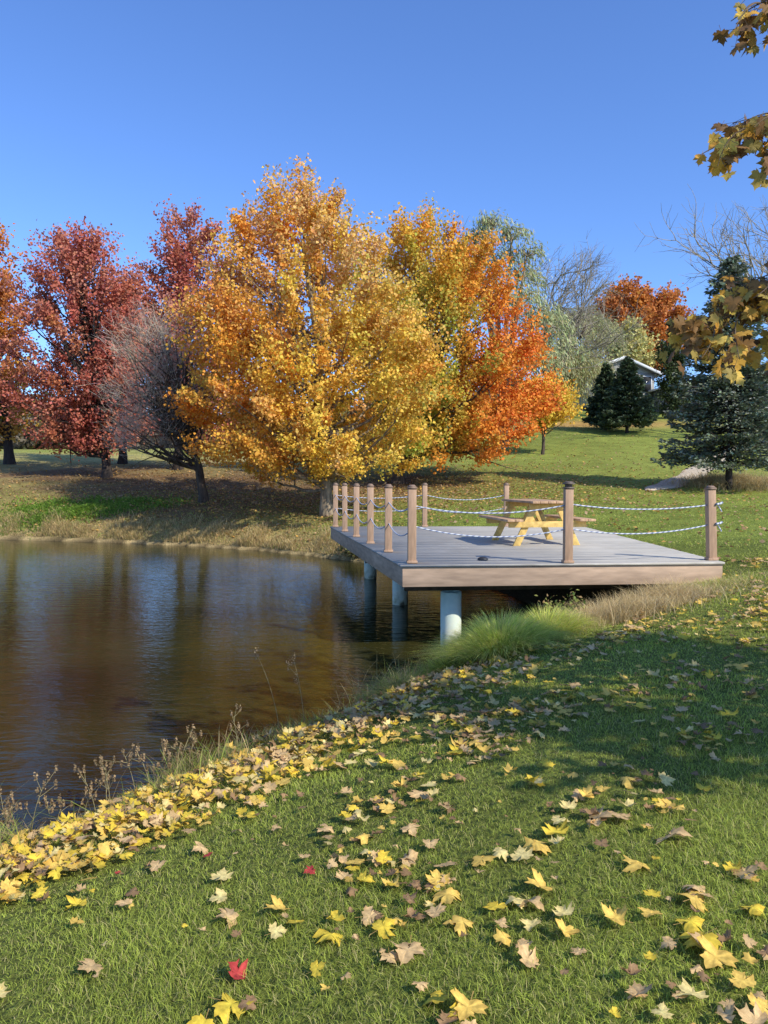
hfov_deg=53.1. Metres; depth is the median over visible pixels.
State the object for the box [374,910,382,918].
fallen leaf
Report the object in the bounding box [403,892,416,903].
fallen leaf
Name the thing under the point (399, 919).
fallen leaf
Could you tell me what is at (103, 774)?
weed stalk
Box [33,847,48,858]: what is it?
fallen leaf
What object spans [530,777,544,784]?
fallen leaf
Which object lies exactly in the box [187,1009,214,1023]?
fallen leaf
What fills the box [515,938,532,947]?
fallen leaf
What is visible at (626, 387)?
spruce tree
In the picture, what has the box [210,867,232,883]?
fallen leaf
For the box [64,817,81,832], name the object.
fallen leaf
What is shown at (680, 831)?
fallen leaf
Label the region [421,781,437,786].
fallen leaf
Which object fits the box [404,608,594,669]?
grass tussock
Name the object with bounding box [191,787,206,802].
fallen leaf
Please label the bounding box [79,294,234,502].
bare tree
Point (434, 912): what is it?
fallen leaf
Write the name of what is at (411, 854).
fallen leaf
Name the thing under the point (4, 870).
fallen leaf
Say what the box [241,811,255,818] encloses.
fallen leaf
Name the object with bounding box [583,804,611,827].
fallen leaf
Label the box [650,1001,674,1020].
fallen leaf
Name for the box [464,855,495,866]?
fallen leaf
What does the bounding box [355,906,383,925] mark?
fallen leaf
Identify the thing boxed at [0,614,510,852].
bank grass
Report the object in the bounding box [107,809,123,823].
fallen leaf
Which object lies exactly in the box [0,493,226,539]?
green weeds
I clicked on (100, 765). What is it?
weed stalk
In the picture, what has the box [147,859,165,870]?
fallen leaf
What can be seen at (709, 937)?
fallen leaf
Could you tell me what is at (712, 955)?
fallen leaf
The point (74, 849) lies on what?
fallen leaf
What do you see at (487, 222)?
willow tree
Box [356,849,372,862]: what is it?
fallen leaf
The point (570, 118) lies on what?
sky
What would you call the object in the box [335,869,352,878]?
fallen leaf
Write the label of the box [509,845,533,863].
fallen leaf
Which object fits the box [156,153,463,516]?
maple tree
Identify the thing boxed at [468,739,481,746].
fallen leaf
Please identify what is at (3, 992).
fallen leaf
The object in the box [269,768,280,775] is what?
fallen leaf
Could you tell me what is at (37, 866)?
fallen leaf
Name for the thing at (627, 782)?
fallen leaf
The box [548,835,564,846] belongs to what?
fallen leaf
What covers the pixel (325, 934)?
fallen leaf
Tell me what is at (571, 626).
grass tussock
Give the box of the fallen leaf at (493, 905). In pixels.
[484,901,507,909]
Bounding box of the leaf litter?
[0,425,767,564]
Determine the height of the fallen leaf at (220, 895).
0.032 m
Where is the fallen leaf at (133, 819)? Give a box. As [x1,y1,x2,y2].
[126,814,139,823]
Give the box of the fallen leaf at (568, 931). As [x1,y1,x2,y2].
[555,918,579,937]
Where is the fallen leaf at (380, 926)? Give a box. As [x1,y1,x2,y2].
[370,917,395,938]
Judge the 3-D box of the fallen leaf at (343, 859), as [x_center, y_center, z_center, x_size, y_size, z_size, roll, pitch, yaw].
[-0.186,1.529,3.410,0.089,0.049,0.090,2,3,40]
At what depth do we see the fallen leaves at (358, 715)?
4.90 m
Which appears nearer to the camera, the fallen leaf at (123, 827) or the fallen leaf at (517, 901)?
the fallen leaf at (517, 901)
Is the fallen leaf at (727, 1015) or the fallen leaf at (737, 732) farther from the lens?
the fallen leaf at (737, 732)
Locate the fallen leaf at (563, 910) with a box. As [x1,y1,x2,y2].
[552,901,573,919]
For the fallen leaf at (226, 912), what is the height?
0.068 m
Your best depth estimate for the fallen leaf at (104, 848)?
3.84 m
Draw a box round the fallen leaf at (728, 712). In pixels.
[720,707,738,716]
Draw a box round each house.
[572,356,662,410]
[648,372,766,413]
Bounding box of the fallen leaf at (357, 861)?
[345,858,365,864]
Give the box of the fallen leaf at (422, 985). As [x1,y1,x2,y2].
[412,980,427,991]
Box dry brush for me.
[646,467,767,493]
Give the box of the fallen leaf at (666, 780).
[657,771,675,785]
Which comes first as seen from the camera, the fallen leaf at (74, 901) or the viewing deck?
the fallen leaf at (74, 901)
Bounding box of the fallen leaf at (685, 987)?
[676,977,708,1002]
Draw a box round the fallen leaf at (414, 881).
[407,880,420,887]
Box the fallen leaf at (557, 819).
[551,815,570,824]
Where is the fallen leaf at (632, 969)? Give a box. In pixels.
[620,961,640,974]
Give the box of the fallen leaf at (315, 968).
[307,960,325,977]
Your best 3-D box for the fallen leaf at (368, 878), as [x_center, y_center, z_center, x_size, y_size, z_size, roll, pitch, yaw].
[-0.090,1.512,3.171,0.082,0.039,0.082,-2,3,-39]
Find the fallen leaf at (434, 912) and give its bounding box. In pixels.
[424,902,446,917]
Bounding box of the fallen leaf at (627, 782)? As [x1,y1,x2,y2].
[616,776,638,788]
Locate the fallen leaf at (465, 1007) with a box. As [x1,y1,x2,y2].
[450,988,487,1020]
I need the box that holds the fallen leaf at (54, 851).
[43,846,58,861]
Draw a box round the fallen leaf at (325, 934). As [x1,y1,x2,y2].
[313,928,343,945]
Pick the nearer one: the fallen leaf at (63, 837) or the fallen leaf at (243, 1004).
the fallen leaf at (243, 1004)
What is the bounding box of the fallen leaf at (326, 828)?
[317,825,333,832]
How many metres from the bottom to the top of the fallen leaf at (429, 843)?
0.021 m
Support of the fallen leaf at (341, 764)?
on the ground at (28, 463)
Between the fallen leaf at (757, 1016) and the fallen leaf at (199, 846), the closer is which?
the fallen leaf at (757, 1016)
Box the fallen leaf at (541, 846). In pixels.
[523,836,551,855]
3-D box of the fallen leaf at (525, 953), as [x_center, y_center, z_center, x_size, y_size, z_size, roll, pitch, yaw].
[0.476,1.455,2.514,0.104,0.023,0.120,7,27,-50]
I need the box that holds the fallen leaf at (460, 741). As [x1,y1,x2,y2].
[450,736,467,745]
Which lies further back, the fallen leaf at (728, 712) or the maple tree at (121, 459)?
the maple tree at (121, 459)
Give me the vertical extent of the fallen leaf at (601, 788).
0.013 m
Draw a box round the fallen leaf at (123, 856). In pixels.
[113,852,133,859]
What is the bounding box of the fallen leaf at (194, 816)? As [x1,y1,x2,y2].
[184,810,200,818]
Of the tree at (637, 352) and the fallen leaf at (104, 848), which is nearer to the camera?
the fallen leaf at (104, 848)
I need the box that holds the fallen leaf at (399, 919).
[393,914,403,924]
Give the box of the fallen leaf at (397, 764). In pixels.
[388,757,405,768]
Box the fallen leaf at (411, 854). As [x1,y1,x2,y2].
[397,849,417,866]
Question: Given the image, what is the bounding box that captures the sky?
[0,0,767,423]
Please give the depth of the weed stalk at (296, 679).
6.62 m
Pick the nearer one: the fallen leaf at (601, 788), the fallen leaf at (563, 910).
the fallen leaf at (563, 910)
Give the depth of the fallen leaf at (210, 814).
4.25 m
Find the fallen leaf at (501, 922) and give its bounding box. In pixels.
[493,916,508,927]
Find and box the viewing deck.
[330,481,724,646]
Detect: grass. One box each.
[0,497,432,558]
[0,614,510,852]
[427,564,767,665]
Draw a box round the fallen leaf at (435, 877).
[425,869,449,890]
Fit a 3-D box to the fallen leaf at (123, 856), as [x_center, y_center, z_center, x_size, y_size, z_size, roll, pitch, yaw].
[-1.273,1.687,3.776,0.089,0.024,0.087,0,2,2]
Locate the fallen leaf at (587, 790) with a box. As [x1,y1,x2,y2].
[578,784,593,797]
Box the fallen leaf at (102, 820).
[95,815,109,827]
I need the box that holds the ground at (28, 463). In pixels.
[0,411,767,1023]
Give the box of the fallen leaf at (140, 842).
[125,835,152,847]
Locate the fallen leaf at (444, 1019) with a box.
[436,1010,458,1023]
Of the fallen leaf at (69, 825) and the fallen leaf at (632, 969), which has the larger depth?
the fallen leaf at (69, 825)
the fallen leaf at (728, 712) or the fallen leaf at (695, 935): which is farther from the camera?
the fallen leaf at (728, 712)
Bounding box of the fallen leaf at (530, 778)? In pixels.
[519,775,544,786]
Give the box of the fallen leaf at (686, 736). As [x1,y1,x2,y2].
[677,733,695,738]
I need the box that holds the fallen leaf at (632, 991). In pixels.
[625,985,647,997]
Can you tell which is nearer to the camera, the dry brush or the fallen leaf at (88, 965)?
the fallen leaf at (88, 965)
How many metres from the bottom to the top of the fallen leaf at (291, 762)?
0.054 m
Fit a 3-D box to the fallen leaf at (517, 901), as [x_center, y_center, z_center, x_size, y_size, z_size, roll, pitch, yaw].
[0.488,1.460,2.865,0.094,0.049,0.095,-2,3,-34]
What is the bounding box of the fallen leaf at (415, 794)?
[407,789,429,799]
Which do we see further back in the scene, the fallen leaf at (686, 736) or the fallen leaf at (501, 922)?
the fallen leaf at (686, 736)
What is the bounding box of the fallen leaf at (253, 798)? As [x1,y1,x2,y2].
[246,795,261,804]
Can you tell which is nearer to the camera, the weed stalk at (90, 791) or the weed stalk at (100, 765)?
the weed stalk at (90, 791)
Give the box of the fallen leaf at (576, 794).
[571,788,585,800]
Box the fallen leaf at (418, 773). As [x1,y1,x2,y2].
[412,771,424,775]
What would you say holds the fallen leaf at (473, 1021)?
on the ground at (28, 463)
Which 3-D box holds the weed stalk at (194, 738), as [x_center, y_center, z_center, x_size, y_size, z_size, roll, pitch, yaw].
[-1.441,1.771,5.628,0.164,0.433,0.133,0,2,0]
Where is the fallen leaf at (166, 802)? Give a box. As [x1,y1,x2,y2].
[155,798,171,813]
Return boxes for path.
[645,441,763,490]
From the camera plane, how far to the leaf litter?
31.70 m
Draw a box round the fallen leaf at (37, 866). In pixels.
[26,860,42,868]
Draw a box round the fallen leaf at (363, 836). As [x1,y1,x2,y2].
[355,833,372,844]
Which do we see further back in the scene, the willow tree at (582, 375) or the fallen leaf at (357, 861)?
the willow tree at (582, 375)
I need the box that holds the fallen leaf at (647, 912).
[637,906,661,917]
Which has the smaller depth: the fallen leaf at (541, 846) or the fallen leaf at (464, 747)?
the fallen leaf at (541, 846)
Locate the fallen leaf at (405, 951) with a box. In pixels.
[389,935,424,965]
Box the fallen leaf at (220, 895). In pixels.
[207,888,231,903]
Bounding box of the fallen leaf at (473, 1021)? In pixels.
[460,1018,476,1023]
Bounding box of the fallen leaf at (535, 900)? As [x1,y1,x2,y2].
[519,896,544,911]
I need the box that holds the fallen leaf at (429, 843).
[420,839,438,848]
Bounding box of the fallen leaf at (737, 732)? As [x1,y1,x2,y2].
[732,730,749,735]
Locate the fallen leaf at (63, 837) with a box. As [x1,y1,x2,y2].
[57,834,76,842]
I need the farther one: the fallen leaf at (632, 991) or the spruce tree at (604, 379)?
the spruce tree at (604, 379)
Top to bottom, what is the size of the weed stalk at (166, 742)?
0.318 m
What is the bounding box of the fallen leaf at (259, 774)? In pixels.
[253,771,265,779]
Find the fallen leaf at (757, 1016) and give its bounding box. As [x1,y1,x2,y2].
[735,1001,767,1023]
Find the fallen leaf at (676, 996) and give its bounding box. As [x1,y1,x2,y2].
[670,990,687,998]
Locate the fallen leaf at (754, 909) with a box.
[740,904,764,915]
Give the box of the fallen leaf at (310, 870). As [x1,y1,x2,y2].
[304,865,316,873]
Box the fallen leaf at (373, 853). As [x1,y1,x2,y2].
[370,850,386,865]
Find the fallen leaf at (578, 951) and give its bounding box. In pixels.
[570,947,586,954]
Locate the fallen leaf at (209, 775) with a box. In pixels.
[200,771,216,785]
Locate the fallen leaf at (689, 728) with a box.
[676,725,693,731]
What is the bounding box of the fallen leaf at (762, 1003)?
[747,992,767,1013]
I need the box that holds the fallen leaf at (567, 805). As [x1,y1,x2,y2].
[559,798,576,812]
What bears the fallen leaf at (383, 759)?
on the ground at (28, 463)
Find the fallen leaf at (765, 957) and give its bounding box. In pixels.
[757,950,767,959]
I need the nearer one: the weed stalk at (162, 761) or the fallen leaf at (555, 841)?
the fallen leaf at (555, 841)
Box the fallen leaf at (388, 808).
[377,802,397,813]
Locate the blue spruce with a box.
[650,250,767,489]
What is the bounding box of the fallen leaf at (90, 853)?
[86,850,97,856]
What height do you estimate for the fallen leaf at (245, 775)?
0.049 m
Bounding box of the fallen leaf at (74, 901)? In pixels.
[63,895,87,910]
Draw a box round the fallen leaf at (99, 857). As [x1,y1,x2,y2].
[87,853,105,862]
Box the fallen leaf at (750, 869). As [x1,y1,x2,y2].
[731,863,758,880]
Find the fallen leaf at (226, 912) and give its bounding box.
[212,907,241,928]
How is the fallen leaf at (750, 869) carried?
on the ground at (28, 463)
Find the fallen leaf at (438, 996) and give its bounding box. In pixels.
[422,990,448,1007]
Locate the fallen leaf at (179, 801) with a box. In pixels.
[175,796,191,804]
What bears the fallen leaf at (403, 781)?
on the ground at (28, 463)
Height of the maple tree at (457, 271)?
13.397 m
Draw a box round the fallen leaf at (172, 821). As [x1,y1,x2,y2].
[168,819,183,832]
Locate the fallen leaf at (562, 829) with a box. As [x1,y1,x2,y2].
[542,818,568,836]
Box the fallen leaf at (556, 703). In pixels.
[544,698,559,704]
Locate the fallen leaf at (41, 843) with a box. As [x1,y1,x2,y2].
[37,840,49,848]
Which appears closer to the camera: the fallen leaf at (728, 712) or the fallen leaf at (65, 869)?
the fallen leaf at (65, 869)
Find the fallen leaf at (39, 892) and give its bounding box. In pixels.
[31,886,50,898]
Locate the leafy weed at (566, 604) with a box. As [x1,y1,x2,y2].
[535,588,588,613]
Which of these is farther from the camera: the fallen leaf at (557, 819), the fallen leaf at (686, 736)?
the fallen leaf at (686, 736)
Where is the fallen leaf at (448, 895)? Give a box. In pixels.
[432,884,462,903]
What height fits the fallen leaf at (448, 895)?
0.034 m
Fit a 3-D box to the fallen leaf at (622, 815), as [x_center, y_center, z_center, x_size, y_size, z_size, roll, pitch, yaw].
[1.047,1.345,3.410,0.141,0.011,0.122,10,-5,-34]
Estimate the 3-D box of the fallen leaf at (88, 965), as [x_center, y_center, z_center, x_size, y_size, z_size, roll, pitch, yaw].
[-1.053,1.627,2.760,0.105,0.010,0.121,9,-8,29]
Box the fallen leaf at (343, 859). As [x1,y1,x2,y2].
[330,853,348,864]
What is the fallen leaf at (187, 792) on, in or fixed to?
on the ground at (28, 463)
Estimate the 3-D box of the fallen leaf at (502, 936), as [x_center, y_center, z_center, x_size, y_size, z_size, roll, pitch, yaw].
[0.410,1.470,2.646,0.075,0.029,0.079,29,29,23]
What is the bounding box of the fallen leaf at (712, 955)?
[696,935,737,968]
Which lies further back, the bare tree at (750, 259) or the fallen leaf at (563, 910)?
the bare tree at (750, 259)
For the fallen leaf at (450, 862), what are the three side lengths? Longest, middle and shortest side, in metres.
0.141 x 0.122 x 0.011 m
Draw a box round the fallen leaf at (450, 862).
[434,860,457,866]
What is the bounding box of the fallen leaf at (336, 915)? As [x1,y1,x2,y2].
[324,909,345,920]
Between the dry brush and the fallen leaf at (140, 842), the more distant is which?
the dry brush
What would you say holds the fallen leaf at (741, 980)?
on the ground at (28, 463)
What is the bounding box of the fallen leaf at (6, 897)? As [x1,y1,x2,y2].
[0,890,25,899]
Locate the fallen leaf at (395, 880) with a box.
[381,874,399,886]
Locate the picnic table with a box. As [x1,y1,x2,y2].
[479,499,595,545]
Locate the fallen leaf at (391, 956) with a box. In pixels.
[380,948,399,963]
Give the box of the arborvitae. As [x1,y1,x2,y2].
[650,321,690,418]
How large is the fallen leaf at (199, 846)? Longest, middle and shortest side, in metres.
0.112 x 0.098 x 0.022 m
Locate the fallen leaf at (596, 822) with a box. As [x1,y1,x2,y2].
[586,817,601,825]
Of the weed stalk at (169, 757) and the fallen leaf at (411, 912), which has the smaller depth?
the fallen leaf at (411, 912)
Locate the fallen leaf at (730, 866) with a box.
[723,859,741,873]
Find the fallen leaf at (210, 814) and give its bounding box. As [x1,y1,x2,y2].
[205,807,219,820]
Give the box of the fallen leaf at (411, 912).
[404,907,418,917]
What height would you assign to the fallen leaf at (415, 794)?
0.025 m
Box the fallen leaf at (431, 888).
[423,882,439,890]
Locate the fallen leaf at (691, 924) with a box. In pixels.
[673,916,704,932]
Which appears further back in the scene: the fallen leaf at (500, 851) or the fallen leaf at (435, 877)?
the fallen leaf at (500, 851)
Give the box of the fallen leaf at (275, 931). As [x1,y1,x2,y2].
[264,921,286,938]
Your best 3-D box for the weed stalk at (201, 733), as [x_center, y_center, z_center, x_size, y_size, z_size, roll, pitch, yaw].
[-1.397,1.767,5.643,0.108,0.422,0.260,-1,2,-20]
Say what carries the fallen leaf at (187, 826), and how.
on the ground at (28, 463)
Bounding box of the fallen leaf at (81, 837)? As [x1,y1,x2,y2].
[75,835,93,840]
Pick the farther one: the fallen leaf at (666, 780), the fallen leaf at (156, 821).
the fallen leaf at (156, 821)
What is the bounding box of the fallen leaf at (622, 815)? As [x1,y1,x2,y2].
[608,810,629,819]
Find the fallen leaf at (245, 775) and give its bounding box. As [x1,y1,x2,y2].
[229,770,247,780]
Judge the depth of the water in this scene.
10.55 m
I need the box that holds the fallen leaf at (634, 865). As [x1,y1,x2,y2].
[622,855,650,872]
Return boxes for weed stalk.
[0,789,12,833]
[0,801,21,841]
[1,800,14,830]
[24,765,58,826]
[39,793,61,822]
[50,796,73,820]
[73,764,104,812]
[81,786,96,818]
[93,758,115,797]
[99,755,115,799]
[100,743,141,789]
[128,742,149,784]
[152,739,171,787]
[156,751,171,775]
[163,738,182,776]
[174,724,195,767]
[186,725,202,765]
[229,703,248,745]
[254,647,279,730]
[286,654,303,717]
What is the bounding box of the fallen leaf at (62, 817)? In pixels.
[58,812,75,823]
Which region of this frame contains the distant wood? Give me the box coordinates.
[0,375,520,448]
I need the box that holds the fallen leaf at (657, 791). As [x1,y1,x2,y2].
[647,788,663,793]
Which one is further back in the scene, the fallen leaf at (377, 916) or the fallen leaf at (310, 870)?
the fallen leaf at (310, 870)
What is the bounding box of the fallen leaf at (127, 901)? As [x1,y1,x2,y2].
[115,897,132,905]
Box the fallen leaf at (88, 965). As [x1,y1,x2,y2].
[77,958,103,972]
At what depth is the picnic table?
13.03 m
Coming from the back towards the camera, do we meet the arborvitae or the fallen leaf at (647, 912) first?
the arborvitae
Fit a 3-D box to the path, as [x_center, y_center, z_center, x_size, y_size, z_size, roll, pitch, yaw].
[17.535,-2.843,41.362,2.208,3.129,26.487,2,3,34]
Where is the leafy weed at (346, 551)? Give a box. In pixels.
[333,544,358,558]
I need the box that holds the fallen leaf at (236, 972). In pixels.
[227,958,247,982]
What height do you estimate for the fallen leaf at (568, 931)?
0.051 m
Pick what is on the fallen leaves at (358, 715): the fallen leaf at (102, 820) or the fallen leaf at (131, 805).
the fallen leaf at (131, 805)
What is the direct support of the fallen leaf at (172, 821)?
on the ground at (28, 463)
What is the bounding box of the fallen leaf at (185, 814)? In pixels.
[180,810,198,820]
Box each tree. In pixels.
[0,216,158,477]
[0,223,49,464]
[79,252,170,463]
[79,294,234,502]
[128,194,250,469]
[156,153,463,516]
[346,191,574,484]
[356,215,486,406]
[461,207,594,448]
[509,230,656,429]
[511,365,587,454]
[524,302,629,418]
[581,362,625,429]
[587,273,697,378]
[588,356,659,432]
[599,313,660,367]
[634,185,767,330]
[658,0,767,385]
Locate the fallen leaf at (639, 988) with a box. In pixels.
[627,981,652,999]
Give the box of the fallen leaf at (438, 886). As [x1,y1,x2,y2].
[426,880,440,890]
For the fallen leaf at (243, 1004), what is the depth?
2.46 m
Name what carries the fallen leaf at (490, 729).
on the ground at (28, 463)
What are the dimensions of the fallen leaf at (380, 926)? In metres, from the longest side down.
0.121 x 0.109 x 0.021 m
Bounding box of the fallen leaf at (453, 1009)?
[446,1001,467,1020]
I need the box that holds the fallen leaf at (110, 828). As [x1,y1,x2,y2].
[105,822,118,837]
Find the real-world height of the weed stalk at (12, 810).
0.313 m
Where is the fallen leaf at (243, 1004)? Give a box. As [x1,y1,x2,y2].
[238,994,261,1009]
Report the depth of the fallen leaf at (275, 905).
3.06 m
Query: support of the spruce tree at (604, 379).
on the ground at (28, 463)
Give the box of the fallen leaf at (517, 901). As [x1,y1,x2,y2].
[502,896,526,909]
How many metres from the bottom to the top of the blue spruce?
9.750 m
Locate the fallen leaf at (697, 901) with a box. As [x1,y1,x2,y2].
[677,890,707,913]
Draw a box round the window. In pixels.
[641,376,651,392]
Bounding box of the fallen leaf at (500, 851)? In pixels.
[492,846,508,861]
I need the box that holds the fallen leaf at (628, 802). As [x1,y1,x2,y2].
[617,798,636,805]
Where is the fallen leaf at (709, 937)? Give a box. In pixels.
[677,928,722,949]
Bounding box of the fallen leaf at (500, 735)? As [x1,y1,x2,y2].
[495,732,508,738]
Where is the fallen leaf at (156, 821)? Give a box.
[148,811,163,825]
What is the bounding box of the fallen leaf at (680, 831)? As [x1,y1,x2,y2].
[655,826,692,843]
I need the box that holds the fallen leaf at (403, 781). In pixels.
[391,777,406,786]
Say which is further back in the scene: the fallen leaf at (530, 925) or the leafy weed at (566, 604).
the leafy weed at (566, 604)
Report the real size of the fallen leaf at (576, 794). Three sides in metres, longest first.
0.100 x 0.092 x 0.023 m
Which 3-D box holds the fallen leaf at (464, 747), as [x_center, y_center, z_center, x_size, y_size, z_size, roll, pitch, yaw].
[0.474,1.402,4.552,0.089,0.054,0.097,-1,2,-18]
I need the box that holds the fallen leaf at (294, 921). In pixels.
[287,920,304,922]
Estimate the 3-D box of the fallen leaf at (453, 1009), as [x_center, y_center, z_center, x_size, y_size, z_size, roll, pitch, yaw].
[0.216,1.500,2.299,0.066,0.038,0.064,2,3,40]
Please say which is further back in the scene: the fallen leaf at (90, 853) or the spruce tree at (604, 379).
the spruce tree at (604, 379)
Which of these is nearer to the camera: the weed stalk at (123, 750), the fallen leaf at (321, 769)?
the fallen leaf at (321, 769)
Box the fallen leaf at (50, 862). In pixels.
[42,850,68,869]
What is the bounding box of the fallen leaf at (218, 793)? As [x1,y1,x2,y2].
[214,789,229,799]
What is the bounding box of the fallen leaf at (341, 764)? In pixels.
[333,761,346,768]
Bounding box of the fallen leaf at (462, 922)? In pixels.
[446,915,476,936]
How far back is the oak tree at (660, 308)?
95.92 m
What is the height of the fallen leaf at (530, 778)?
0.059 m
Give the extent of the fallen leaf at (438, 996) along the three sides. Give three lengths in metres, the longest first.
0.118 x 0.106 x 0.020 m
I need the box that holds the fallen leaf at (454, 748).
[448,744,462,754]
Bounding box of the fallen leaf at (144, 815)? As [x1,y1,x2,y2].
[138,811,152,820]
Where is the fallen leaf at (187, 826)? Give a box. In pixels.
[176,822,192,828]
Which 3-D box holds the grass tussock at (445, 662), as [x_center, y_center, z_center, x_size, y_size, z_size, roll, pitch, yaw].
[0.696,1.493,7.610,1.144,0.445,1.182,0,2,0]
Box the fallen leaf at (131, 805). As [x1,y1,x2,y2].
[128,800,138,811]
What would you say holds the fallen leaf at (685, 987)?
on the ground at (28, 463)
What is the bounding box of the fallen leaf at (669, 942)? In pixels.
[660,936,678,949]
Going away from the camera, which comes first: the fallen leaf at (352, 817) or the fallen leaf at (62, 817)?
the fallen leaf at (352, 817)
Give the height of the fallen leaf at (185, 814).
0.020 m
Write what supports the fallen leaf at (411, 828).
on the ground at (28, 463)
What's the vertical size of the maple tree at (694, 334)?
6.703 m
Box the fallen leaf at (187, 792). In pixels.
[182,783,194,796]
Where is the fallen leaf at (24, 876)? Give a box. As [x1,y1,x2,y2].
[11,871,42,883]
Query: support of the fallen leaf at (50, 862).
on the fallen leaves at (358, 715)
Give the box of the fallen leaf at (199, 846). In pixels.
[191,841,209,854]
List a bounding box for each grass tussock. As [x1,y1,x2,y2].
[343,669,432,700]
[402,644,481,680]
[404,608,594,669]
[495,604,612,642]
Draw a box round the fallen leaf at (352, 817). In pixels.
[345,813,361,820]
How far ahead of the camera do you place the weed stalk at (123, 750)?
5.39 m
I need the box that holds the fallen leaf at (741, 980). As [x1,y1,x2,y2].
[729,969,755,993]
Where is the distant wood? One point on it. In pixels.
(25, 443)
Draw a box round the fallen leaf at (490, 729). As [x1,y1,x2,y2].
[481,726,493,733]
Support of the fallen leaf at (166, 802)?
on the ground at (28, 463)
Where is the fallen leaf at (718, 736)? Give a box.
[703,732,721,738]
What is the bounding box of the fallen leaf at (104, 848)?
[96,841,120,858]
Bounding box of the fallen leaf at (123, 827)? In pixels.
[114,822,134,834]
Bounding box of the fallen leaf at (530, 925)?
[519,917,540,930]
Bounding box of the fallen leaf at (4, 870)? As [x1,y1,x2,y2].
[0,862,13,877]
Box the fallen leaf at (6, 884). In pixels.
[0,876,21,893]
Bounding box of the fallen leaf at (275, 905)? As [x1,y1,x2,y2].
[265,895,290,909]
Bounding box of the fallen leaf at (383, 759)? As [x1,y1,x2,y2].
[378,754,392,763]
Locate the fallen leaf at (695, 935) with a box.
[687,931,701,946]
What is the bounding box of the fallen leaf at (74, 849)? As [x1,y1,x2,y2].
[68,845,86,855]
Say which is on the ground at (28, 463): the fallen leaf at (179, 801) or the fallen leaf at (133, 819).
the fallen leaf at (133, 819)
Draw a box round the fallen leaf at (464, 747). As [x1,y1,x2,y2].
[458,744,470,754]
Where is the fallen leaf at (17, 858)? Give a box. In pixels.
[4,857,20,867]
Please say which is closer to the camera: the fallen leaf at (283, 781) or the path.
the fallen leaf at (283, 781)
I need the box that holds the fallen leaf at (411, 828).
[400,821,420,837]
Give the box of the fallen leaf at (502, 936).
[493,928,511,947]
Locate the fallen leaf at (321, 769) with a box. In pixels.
[315,765,330,770]
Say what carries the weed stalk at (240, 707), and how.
on the ground at (28, 463)
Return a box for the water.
[0,540,534,839]
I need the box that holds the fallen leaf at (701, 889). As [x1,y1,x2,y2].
[682,885,707,892]
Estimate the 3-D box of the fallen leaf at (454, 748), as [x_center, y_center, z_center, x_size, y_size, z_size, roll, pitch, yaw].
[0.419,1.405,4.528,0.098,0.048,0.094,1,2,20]
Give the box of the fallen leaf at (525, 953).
[517,941,539,970]
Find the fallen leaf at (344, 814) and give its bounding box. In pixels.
[336,811,351,817]
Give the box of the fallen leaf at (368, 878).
[351,870,374,883]
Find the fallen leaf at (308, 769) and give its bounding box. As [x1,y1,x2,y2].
[302,762,317,771]
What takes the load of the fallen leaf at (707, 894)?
on the ground at (28, 463)
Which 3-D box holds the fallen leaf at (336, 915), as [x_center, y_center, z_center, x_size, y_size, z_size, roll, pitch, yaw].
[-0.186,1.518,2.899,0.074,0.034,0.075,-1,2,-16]
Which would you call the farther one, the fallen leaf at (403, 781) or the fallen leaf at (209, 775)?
the fallen leaf at (209, 775)
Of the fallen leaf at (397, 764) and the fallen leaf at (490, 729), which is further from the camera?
the fallen leaf at (490, 729)
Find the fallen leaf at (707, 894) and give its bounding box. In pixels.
[699,892,715,898]
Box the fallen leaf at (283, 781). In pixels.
[272,777,290,785]
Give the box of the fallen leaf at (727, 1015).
[714,1003,734,1022]
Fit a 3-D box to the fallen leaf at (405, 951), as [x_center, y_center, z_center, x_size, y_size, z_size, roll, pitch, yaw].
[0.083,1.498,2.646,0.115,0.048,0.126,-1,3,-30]
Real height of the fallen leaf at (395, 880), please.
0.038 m
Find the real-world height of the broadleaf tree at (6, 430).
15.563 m
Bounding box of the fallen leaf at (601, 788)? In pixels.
[592,785,609,791]
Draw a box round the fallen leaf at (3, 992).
[0,982,11,997]
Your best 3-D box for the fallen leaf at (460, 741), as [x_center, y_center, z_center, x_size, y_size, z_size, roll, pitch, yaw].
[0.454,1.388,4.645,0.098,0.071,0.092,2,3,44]
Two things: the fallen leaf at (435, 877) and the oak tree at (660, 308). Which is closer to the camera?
the fallen leaf at (435, 877)
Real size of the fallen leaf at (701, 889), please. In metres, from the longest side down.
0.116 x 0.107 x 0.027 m
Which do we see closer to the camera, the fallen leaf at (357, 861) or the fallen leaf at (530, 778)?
the fallen leaf at (357, 861)
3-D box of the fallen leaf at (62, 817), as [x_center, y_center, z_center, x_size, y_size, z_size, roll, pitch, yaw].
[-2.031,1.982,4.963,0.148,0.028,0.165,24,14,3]
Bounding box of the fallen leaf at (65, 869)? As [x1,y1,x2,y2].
[62,866,77,870]
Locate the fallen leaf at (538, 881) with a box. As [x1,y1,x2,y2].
[525,868,551,890]
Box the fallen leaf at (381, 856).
[371,850,391,864]
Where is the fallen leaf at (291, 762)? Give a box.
[286,759,301,766]
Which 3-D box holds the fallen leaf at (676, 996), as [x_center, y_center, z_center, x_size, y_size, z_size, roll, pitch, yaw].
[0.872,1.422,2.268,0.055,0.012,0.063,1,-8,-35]
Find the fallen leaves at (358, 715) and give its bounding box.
[0,557,767,1023]
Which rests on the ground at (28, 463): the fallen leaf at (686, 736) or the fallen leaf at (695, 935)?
the fallen leaf at (686, 736)
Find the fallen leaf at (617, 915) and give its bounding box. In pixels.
[601,902,632,924]
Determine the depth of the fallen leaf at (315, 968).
2.60 m

